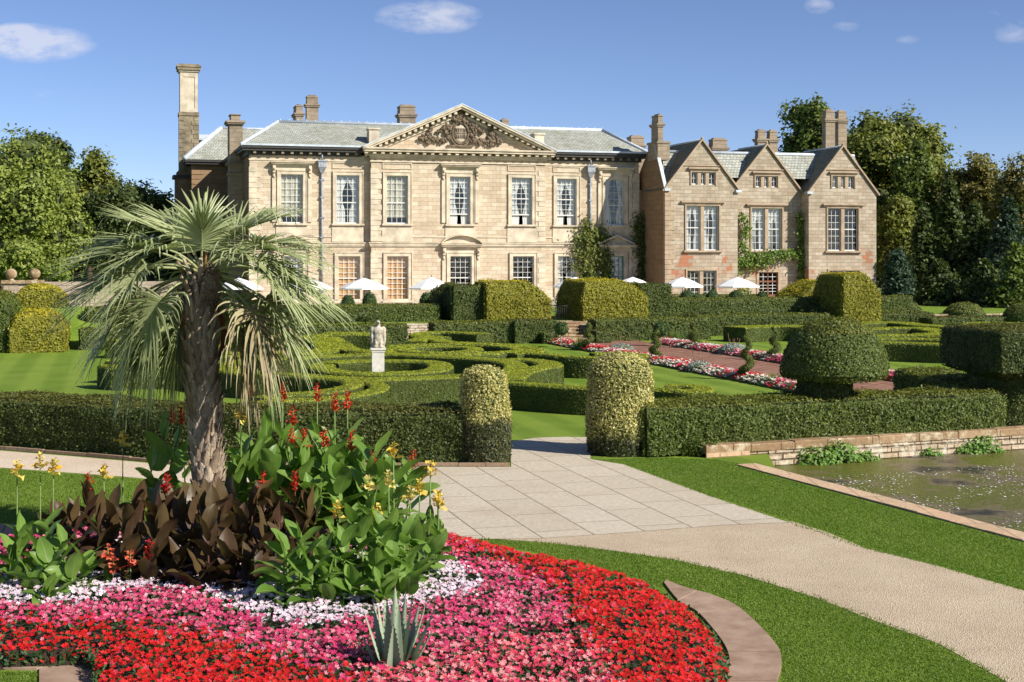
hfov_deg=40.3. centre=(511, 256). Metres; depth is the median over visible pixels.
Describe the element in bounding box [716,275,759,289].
parasol
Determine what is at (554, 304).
terrace paving
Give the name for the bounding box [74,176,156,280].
tree
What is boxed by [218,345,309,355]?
box hedge
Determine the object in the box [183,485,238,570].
canna plant
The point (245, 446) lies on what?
canna plant
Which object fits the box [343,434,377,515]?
canna plant
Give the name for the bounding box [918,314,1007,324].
hedge
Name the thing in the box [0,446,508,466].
path kerb
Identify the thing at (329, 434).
canna plant
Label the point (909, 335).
box hedge
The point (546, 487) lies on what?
paving
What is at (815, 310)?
creeping shrub
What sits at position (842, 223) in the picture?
window
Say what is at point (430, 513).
canna plant
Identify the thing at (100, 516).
canna plant
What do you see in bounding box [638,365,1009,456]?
hedge
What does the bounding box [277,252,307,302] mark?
window
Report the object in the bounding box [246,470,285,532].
canna plant
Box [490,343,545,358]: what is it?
box hedge
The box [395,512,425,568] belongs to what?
canna plant
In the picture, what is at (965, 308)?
topiary dome
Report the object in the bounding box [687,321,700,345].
spiral topiary
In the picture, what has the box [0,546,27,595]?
canna plant
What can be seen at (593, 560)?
grass
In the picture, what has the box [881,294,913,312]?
hedge
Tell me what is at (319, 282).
parasol
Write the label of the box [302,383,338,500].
canna plant
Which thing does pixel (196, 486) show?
canna plant
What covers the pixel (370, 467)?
canna plant
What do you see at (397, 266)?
window
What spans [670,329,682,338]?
feathery plant
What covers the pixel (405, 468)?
canna plant
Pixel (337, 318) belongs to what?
creeping shrub
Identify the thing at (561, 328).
standard shrub
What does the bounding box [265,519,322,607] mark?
canna plant
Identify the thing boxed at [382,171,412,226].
window
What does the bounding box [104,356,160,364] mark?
box hedge
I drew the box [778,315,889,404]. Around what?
topiary dome
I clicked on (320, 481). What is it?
canna plant
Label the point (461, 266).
window
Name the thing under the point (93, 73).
sky
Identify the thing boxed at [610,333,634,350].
silver mound
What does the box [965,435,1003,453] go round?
wall plant
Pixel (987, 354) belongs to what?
topiary block
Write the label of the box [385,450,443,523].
canna plant
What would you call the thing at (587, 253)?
climbing plant
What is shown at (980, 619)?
gravel path
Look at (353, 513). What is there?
canna plant
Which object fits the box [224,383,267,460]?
canna plant
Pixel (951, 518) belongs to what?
pond kerb
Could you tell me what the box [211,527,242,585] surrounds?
canna plant
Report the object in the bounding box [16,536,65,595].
canna plant
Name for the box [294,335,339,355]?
box hedge
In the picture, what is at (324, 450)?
canna plant
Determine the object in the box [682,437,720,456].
bush
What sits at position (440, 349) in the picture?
box hedge
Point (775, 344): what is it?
spiral topiary
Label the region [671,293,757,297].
hedge
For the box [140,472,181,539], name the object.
canna plant
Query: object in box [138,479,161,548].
canna plant
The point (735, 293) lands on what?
ball shrub
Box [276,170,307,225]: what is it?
window
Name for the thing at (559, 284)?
parasol
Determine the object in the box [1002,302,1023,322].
topiary dome
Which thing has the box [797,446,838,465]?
wall plant
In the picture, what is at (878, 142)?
tree
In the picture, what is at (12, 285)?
garden wall
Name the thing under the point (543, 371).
box hedge
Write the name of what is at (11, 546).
canna plant
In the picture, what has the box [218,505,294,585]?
canna plant
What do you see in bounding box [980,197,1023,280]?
conifer
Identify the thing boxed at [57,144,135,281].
tree
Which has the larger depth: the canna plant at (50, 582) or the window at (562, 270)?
the window at (562, 270)
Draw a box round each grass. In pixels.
[0,468,247,524]
[0,669,38,681]
[479,539,1003,681]
[481,537,1011,681]
[593,457,1023,587]
[624,464,1020,589]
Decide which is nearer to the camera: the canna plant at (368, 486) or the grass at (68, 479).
the canna plant at (368, 486)
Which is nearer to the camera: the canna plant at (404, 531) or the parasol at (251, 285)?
the canna plant at (404, 531)
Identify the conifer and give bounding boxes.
[878,246,917,296]
[904,205,945,300]
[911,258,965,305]
[933,167,965,272]
[948,199,992,290]
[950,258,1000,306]
[979,241,1023,313]
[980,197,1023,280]
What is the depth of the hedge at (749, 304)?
94.84 m
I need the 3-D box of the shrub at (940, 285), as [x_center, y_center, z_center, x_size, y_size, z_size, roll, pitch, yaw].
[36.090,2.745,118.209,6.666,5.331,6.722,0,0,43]
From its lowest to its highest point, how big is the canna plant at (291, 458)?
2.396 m
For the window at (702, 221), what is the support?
in the gabled wing
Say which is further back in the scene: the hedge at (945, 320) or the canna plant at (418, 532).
the hedge at (945, 320)
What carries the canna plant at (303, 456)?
on the flower bed soil
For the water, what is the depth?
34.35 m
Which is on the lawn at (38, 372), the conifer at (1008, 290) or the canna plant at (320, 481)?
the conifer at (1008, 290)
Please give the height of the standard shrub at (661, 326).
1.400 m
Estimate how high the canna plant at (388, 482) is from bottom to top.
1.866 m
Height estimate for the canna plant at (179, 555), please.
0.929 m
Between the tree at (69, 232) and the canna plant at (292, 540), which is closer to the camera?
the canna plant at (292, 540)
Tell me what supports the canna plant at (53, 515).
on the flower bed soil
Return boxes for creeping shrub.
[313,310,362,324]
[348,306,385,322]
[671,302,724,315]
[738,305,800,312]
[798,306,825,312]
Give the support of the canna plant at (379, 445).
on the flower bed soil
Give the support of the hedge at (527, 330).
on the lawn at (38, 372)
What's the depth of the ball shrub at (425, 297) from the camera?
91.73 m
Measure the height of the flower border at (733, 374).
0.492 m
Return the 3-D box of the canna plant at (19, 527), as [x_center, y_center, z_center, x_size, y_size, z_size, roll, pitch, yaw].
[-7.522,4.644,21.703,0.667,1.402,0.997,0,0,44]
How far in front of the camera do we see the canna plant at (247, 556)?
20.81 m
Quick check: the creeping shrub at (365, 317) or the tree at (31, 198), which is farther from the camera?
the tree at (31, 198)
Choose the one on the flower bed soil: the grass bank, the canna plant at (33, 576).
the canna plant at (33, 576)
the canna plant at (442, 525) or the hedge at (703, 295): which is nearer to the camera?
the canna plant at (442, 525)
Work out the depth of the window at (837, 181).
130.33 m
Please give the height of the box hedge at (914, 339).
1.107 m
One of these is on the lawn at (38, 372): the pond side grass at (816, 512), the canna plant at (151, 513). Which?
the pond side grass at (816, 512)
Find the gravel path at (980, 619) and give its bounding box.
[507,521,1023,681]
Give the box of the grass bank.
[21,306,102,348]
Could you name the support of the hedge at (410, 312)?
on the terrace
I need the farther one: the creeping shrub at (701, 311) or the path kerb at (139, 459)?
the creeping shrub at (701, 311)
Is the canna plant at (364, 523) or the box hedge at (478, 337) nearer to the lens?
the canna plant at (364, 523)
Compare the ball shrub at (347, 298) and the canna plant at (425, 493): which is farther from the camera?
the ball shrub at (347, 298)
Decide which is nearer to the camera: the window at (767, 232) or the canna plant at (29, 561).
the canna plant at (29, 561)
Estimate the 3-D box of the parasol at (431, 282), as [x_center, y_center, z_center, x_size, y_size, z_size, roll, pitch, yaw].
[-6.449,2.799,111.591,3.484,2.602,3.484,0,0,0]
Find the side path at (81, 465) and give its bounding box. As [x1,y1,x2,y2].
[0,451,248,482]
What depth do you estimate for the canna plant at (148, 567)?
20.85 m
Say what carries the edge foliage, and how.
on the flower bed soil
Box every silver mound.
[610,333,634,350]
[685,349,713,372]
[717,335,745,354]
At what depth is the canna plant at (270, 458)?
23.47 m
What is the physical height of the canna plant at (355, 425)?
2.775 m
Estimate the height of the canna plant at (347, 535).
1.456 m
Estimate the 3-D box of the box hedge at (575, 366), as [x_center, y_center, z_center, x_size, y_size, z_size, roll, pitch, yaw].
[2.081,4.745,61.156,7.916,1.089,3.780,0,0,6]
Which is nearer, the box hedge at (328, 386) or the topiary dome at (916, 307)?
the box hedge at (328, 386)
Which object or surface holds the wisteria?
attached to the gabled wing
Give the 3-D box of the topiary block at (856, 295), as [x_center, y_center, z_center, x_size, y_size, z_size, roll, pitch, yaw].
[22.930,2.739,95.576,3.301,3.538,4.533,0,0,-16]
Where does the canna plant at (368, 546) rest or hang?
on the flower bed soil
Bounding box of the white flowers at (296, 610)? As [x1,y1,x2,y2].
[0,536,488,631]
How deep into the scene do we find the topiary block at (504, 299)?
87.97 m
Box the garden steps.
[557,321,586,340]
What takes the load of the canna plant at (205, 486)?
on the flower bed soil
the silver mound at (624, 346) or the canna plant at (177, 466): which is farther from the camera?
the silver mound at (624, 346)
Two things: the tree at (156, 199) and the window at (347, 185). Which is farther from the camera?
the tree at (156, 199)
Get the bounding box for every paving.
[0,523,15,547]
[262,301,914,306]
[394,437,785,539]
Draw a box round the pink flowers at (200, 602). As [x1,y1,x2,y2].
[0,522,630,681]
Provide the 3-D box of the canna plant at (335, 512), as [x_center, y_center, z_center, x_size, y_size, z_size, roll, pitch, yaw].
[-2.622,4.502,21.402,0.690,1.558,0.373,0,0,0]
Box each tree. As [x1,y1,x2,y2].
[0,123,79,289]
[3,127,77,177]
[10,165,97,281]
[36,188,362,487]
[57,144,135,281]
[73,191,101,281]
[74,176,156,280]
[127,178,173,280]
[145,209,200,280]
[776,92,829,152]
[819,99,961,287]
[876,193,917,281]
[888,137,942,249]
[926,151,1003,244]
[933,171,956,225]
[985,151,1023,231]
[1016,200,1023,250]
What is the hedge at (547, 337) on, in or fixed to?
on the lawn at (38, 372)
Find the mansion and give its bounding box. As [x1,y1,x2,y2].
[172,63,647,302]
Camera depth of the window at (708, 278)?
127.25 m
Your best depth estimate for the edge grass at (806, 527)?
26.22 m
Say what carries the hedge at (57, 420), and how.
on the lawn at (38, 372)
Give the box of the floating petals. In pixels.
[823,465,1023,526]
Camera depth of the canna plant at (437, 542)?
21.11 m
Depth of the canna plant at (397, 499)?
22.45 m
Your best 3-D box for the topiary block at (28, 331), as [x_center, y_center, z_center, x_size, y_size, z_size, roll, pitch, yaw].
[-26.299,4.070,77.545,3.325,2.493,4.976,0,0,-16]
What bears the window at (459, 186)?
in the mansion
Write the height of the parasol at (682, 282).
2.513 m
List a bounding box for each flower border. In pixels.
[549,337,855,391]
[651,336,894,381]
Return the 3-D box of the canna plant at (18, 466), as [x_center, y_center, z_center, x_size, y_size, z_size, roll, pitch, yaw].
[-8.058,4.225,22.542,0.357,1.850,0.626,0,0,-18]
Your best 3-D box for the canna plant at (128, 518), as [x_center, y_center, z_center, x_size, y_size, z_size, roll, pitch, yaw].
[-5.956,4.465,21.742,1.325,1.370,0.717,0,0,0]
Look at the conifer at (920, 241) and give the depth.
129.38 m
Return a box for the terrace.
[224,293,1005,324]
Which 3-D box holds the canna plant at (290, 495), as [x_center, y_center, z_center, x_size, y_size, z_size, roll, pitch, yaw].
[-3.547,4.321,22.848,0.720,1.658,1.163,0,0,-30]
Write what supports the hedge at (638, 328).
on the lawn at (38, 372)
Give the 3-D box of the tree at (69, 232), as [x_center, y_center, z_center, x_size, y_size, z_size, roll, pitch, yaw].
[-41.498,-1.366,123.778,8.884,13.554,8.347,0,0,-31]
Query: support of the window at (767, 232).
in the gabled wing
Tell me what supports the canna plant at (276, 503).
on the flower bed soil
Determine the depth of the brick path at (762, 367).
70.30 m
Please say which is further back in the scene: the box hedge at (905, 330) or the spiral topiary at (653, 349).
the box hedge at (905, 330)
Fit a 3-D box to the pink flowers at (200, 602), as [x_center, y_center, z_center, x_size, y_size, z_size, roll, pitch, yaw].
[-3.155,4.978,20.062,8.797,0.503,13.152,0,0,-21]
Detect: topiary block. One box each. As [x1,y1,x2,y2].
[0,289,21,352]
[6,307,70,352]
[15,283,69,308]
[428,281,456,319]
[442,283,484,320]
[474,278,552,320]
[555,277,649,320]
[627,281,672,317]
[775,279,816,297]
[813,271,882,321]
[938,321,1023,425]
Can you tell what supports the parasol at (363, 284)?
on the terrace paving at (554, 304)
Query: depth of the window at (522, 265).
127.00 m
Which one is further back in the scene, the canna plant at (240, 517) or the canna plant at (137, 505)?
the canna plant at (137, 505)
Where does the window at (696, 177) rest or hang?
in the gabled wing
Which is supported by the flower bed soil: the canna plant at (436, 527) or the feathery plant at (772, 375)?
the canna plant at (436, 527)
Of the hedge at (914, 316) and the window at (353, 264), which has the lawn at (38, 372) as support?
the hedge at (914, 316)
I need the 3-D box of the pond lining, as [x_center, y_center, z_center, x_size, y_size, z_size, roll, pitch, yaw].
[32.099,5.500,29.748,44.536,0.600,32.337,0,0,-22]
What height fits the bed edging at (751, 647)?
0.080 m
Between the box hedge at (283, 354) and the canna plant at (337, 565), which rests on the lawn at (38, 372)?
the box hedge at (283, 354)
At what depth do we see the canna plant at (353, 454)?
24.13 m
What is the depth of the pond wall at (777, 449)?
38.04 m
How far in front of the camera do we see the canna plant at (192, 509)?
21.54 m
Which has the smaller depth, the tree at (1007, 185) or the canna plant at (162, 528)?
the canna plant at (162, 528)
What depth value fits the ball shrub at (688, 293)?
99.05 m
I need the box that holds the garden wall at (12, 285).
[1,268,180,305]
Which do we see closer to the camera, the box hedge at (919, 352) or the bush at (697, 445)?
the bush at (697, 445)
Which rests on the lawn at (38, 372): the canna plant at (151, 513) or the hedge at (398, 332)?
the hedge at (398, 332)
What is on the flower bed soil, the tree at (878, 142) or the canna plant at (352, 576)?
the canna plant at (352, 576)
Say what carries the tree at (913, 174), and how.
on the lawn at (38, 372)
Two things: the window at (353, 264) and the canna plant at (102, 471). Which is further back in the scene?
the window at (353, 264)
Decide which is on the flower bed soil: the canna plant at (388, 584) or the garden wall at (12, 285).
the canna plant at (388, 584)
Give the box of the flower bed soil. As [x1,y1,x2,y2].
[0,538,718,681]
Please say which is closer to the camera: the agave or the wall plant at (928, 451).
the agave
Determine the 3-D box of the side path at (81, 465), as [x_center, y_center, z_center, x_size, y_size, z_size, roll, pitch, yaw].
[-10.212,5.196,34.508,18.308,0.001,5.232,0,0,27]
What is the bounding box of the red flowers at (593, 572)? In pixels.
[0,532,732,681]
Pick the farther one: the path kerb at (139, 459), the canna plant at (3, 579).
the path kerb at (139, 459)
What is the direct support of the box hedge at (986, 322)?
on the lawn at (38, 372)
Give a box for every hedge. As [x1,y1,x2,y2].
[0,389,469,463]
[77,322,408,349]
[84,302,440,325]
[96,364,218,390]
[104,338,164,358]
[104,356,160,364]
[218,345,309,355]
[218,352,302,363]
[219,352,527,404]
[235,333,389,348]
[251,375,364,400]
[252,378,390,403]
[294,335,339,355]
[308,359,453,377]
[322,331,390,345]
[323,336,390,353]
[385,342,527,358]
[394,345,483,353]
[406,337,491,343]
[408,331,493,342]
[427,319,513,343]
[474,350,649,378]
[488,358,563,384]
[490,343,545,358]
[506,318,556,343]
[507,380,714,415]
[539,330,560,343]
[586,315,711,340]
[590,328,612,342]
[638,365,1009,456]
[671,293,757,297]
[671,295,819,316]
[687,310,909,335]
[723,324,803,342]
[855,321,946,328]
[869,326,940,334]
[876,333,941,337]
[878,337,940,342]
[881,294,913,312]
[881,341,943,363]
[904,311,934,322]
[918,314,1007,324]
[962,321,1022,323]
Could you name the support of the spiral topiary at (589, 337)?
on the lawn at (38, 372)
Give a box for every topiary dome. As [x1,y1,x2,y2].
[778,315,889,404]
[913,303,921,310]
[942,301,985,316]
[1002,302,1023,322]
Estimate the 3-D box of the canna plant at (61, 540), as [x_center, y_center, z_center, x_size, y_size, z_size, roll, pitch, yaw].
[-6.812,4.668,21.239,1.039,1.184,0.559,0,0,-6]
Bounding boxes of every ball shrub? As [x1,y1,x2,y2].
[340,294,354,303]
[362,292,376,303]
[418,291,432,303]
[679,289,693,296]
[705,290,718,298]
[727,289,743,298]
[756,291,768,296]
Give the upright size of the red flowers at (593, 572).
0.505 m
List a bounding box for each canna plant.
[0,510,54,565]
[0,533,21,577]
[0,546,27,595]
[0,555,22,593]
[4,459,24,557]
[6,557,44,596]
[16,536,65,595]
[18,527,54,574]
[21,572,76,605]
[26,498,82,555]
[27,451,56,546]
[32,457,67,552]
[33,506,64,551]
[38,523,99,580]
[38,552,106,596]
[51,494,117,550]
[59,543,108,593]
[65,489,140,574]
[66,471,121,555]
[81,484,143,551]
[86,530,161,585]
[95,503,157,569]
[97,463,113,491]
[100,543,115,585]
[103,556,123,585]
[114,430,130,541]
[116,502,191,575]
[116,537,177,596]
[118,479,171,543]
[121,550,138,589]
[127,444,173,511]
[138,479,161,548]
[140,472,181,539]
[140,537,205,596]
[144,404,176,513]
[156,484,215,581]
[159,405,188,495]
[160,481,200,580]
[161,548,233,592]
[173,437,191,482]
[182,479,228,565]
[182,503,229,597]
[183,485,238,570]
[184,505,217,582]
[193,480,200,515]
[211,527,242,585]
[215,477,250,543]
[218,502,248,578]
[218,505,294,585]
[220,541,281,600]
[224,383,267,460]
[224,450,249,534]
[225,429,257,499]
[225,473,248,533]
[232,406,249,505]
[236,438,284,539]
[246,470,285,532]
[247,427,314,507]
[248,479,272,556]
[249,444,284,529]
[251,533,314,609]
[252,528,315,589]
[258,403,276,448]
[264,488,313,555]
[265,382,299,500]
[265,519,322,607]
[267,520,305,578]
[272,428,340,526]
[278,406,334,530]
[280,469,310,545]
[286,542,343,619]
[291,485,338,544]
[291,507,328,559]
[292,423,342,524]
[294,560,344,608]
[295,427,350,525]
[296,531,348,603]
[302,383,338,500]
[302,471,333,544]
[306,454,373,557]
[312,429,343,529]
[312,520,352,577]
[315,524,369,578]
[321,392,357,516]
[324,563,383,613]
[329,390,363,522]
[329,502,376,572]
[330,500,357,575]
[334,514,383,585]
[338,430,365,521]
[338,547,402,602]
[341,451,405,534]
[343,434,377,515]
[347,430,394,517]
[353,566,406,614]
[354,487,384,544]
[357,456,422,548]
[359,508,418,577]
[360,474,379,549]
[360,502,382,561]
[364,540,417,601]
[376,454,420,517]
[379,468,400,550]
[379,507,411,540]
[382,441,403,510]
[384,548,438,595]
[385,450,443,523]
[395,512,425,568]
[395,564,443,603]
[398,483,427,554]
[400,532,456,584]
[409,515,448,576]
[412,478,438,562]
[423,460,437,557]
[429,489,449,575]
[431,492,455,561]
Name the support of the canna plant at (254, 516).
on the flower bed soil
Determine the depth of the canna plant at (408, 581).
19.96 m
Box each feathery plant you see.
[571,336,583,348]
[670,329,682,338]
[763,371,781,380]
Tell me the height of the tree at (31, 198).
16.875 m
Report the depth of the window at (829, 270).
130.33 m
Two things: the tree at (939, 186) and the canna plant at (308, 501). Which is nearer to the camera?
the canna plant at (308, 501)
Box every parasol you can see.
[222,276,262,289]
[287,279,332,302]
[339,276,388,289]
[409,275,443,289]
[553,275,576,287]
[623,275,645,282]
[666,275,702,290]
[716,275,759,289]
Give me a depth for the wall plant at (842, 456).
37.27 m
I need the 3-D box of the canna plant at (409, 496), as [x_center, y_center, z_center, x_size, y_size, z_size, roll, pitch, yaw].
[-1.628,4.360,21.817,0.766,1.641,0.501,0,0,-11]
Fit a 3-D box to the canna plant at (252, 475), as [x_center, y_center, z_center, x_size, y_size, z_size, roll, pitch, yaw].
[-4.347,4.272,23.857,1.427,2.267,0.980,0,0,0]
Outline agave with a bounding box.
[360,586,435,672]
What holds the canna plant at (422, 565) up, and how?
on the flower bed soil
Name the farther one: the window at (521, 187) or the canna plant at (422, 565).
the window at (521, 187)
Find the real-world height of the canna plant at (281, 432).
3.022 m
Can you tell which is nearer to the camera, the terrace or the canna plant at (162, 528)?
the canna plant at (162, 528)
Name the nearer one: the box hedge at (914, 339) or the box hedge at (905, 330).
the box hedge at (914, 339)
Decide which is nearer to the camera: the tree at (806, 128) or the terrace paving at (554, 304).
the terrace paving at (554, 304)
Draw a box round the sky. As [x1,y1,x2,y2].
[0,0,1023,238]
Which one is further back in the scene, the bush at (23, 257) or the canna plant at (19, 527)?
the bush at (23, 257)
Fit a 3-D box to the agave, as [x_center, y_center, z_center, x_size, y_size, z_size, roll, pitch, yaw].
[-1.382,4.547,16.848,0.918,1.141,0.697,0,0,0]
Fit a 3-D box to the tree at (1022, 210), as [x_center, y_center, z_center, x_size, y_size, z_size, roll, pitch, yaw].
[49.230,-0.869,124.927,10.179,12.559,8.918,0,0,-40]
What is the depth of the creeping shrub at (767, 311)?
94.11 m
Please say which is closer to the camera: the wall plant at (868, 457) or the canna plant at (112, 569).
the canna plant at (112, 569)
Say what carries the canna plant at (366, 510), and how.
on the flower bed soil
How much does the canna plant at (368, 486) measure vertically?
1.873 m
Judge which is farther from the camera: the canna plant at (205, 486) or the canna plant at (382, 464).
the canna plant at (382, 464)
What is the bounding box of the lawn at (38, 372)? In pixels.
[0,270,1023,681]
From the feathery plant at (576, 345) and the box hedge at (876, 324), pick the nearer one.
the feathery plant at (576, 345)
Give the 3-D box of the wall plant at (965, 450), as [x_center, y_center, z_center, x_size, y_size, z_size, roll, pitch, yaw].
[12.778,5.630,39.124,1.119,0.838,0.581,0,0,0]
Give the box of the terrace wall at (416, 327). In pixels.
[403,313,1002,337]
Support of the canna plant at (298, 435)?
on the flower bed soil
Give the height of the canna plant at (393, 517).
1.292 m
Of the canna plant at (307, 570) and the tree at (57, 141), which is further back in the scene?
the tree at (57, 141)
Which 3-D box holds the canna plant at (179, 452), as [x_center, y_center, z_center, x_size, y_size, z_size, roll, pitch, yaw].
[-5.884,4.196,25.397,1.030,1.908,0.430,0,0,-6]
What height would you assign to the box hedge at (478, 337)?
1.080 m
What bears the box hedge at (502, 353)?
on the lawn at (38, 372)
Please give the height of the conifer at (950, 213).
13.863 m
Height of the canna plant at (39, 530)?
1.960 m
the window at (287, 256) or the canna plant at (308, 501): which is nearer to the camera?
the canna plant at (308, 501)
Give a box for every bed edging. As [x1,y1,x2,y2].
[0,665,91,681]
[664,580,780,681]
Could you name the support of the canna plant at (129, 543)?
on the flower bed soil
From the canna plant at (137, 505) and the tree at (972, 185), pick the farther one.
the tree at (972, 185)
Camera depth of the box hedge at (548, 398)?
46.20 m
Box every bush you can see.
[0,234,73,284]
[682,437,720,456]
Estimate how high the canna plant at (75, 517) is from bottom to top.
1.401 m
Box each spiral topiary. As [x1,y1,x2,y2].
[580,322,594,347]
[648,328,663,358]
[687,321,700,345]
[737,334,755,375]
[765,326,781,356]
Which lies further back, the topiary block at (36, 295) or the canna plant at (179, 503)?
the topiary block at (36, 295)
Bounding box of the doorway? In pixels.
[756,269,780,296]
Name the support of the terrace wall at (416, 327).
on the lawn at (38, 372)
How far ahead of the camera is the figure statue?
54.43 m
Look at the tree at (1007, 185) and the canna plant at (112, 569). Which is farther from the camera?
the tree at (1007, 185)
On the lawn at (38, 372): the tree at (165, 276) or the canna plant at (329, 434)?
the tree at (165, 276)
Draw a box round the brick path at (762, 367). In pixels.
[591,341,894,390]
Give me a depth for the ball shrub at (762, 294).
100.75 m
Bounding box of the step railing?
[557,305,570,319]
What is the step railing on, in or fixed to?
on the terrace
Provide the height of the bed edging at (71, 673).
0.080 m
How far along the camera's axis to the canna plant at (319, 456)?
24.46 m
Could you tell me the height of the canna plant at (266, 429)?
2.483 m
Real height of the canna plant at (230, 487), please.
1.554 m
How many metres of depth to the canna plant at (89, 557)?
20.89 m
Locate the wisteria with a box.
[688,210,805,293]
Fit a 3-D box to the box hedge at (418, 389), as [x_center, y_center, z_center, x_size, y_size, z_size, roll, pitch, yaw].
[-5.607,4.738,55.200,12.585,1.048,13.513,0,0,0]
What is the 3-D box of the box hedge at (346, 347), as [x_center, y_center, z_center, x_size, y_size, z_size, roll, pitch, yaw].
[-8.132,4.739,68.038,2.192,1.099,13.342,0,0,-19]
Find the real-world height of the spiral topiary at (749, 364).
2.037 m
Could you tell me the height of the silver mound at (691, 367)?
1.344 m
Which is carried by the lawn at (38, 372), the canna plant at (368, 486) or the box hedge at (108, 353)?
the box hedge at (108, 353)
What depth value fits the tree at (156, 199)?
148.92 m
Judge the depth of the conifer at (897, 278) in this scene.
115.39 m
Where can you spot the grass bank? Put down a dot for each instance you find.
(76, 321)
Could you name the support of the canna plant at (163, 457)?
on the flower bed soil
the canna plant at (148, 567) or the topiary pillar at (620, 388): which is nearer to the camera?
the canna plant at (148, 567)
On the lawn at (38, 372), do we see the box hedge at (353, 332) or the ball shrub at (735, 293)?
the box hedge at (353, 332)
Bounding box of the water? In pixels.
[774,449,1023,531]
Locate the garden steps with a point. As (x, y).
(576, 329)
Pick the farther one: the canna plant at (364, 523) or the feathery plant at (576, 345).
the feathery plant at (576, 345)
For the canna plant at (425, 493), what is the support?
on the flower bed soil
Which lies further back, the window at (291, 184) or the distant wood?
the distant wood
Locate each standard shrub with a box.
[554,321,568,347]
[653,322,667,336]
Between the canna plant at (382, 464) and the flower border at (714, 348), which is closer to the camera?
the canna plant at (382, 464)
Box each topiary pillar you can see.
[457,364,513,462]
[584,350,654,456]
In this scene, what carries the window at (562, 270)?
in the mansion
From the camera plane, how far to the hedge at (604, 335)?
83.84 m
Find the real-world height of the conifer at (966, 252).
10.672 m
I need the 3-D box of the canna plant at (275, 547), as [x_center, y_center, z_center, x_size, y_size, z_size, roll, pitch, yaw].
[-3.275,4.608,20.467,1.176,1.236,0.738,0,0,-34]
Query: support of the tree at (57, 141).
on the lawn at (38, 372)
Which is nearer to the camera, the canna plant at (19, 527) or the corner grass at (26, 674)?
the corner grass at (26, 674)
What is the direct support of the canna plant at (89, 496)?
on the flower bed soil
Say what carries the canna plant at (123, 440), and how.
on the flower bed soil
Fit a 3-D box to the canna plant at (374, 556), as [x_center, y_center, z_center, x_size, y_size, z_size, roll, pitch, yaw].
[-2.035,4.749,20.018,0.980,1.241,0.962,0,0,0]
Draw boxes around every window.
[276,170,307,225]
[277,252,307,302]
[332,171,364,226]
[333,252,363,302]
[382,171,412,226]
[382,252,413,302]
[445,172,475,226]
[447,252,475,284]
[507,174,537,227]
[509,252,537,286]
[552,175,581,227]
[554,252,580,300]
[601,176,628,227]
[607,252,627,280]
[683,204,722,252]
[686,269,717,293]
[690,170,716,184]
[748,206,783,252]
[754,174,778,186]
[825,206,861,253]
[828,269,860,271]
[831,174,855,187]
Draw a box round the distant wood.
[4,234,883,290]
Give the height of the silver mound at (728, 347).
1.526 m
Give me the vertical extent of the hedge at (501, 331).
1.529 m
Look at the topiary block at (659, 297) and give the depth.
91.65 m
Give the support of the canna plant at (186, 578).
on the flower bed soil
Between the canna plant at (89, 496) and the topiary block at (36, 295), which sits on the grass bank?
the topiary block at (36, 295)
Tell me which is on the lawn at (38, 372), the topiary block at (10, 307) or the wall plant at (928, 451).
the topiary block at (10, 307)
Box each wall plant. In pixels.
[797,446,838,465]
[819,440,861,463]
[858,450,879,460]
[920,447,943,456]
[955,442,987,454]
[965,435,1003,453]
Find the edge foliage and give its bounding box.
[0,537,729,681]
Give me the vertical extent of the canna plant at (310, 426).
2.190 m
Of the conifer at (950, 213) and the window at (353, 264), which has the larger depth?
the conifer at (950, 213)
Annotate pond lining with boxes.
[769,439,1023,460]
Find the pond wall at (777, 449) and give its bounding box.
[699,425,1023,465]
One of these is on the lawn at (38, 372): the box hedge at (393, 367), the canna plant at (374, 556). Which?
the box hedge at (393, 367)
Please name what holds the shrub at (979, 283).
on the lawn at (38, 372)
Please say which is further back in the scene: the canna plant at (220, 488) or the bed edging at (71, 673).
the canna plant at (220, 488)
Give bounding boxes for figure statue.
[370,320,385,371]
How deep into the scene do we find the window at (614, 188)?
129.95 m
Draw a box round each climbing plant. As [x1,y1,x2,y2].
[557,209,620,279]
[629,210,645,280]
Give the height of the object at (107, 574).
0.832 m
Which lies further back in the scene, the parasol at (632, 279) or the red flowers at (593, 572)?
the parasol at (632, 279)
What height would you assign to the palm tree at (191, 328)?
6.677 m
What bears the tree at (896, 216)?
on the lawn at (38, 372)
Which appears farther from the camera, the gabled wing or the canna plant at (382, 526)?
the gabled wing
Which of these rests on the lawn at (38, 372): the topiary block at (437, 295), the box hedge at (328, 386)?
the box hedge at (328, 386)
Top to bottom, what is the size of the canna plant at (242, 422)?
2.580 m
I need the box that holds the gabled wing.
[639,109,879,296]
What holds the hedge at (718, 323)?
on the lawn at (38, 372)
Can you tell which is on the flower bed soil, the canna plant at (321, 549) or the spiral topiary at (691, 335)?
the canna plant at (321, 549)
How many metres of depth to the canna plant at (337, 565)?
21.14 m
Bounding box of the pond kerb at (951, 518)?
[737,463,1023,541]
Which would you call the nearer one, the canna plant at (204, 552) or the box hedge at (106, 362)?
the canna plant at (204, 552)
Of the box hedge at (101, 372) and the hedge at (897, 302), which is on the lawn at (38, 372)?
the box hedge at (101, 372)
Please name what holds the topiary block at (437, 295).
on the terrace
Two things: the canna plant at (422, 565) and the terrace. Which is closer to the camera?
the canna plant at (422, 565)
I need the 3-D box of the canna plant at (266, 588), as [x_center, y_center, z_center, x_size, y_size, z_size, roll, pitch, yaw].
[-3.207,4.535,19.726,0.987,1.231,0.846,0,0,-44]

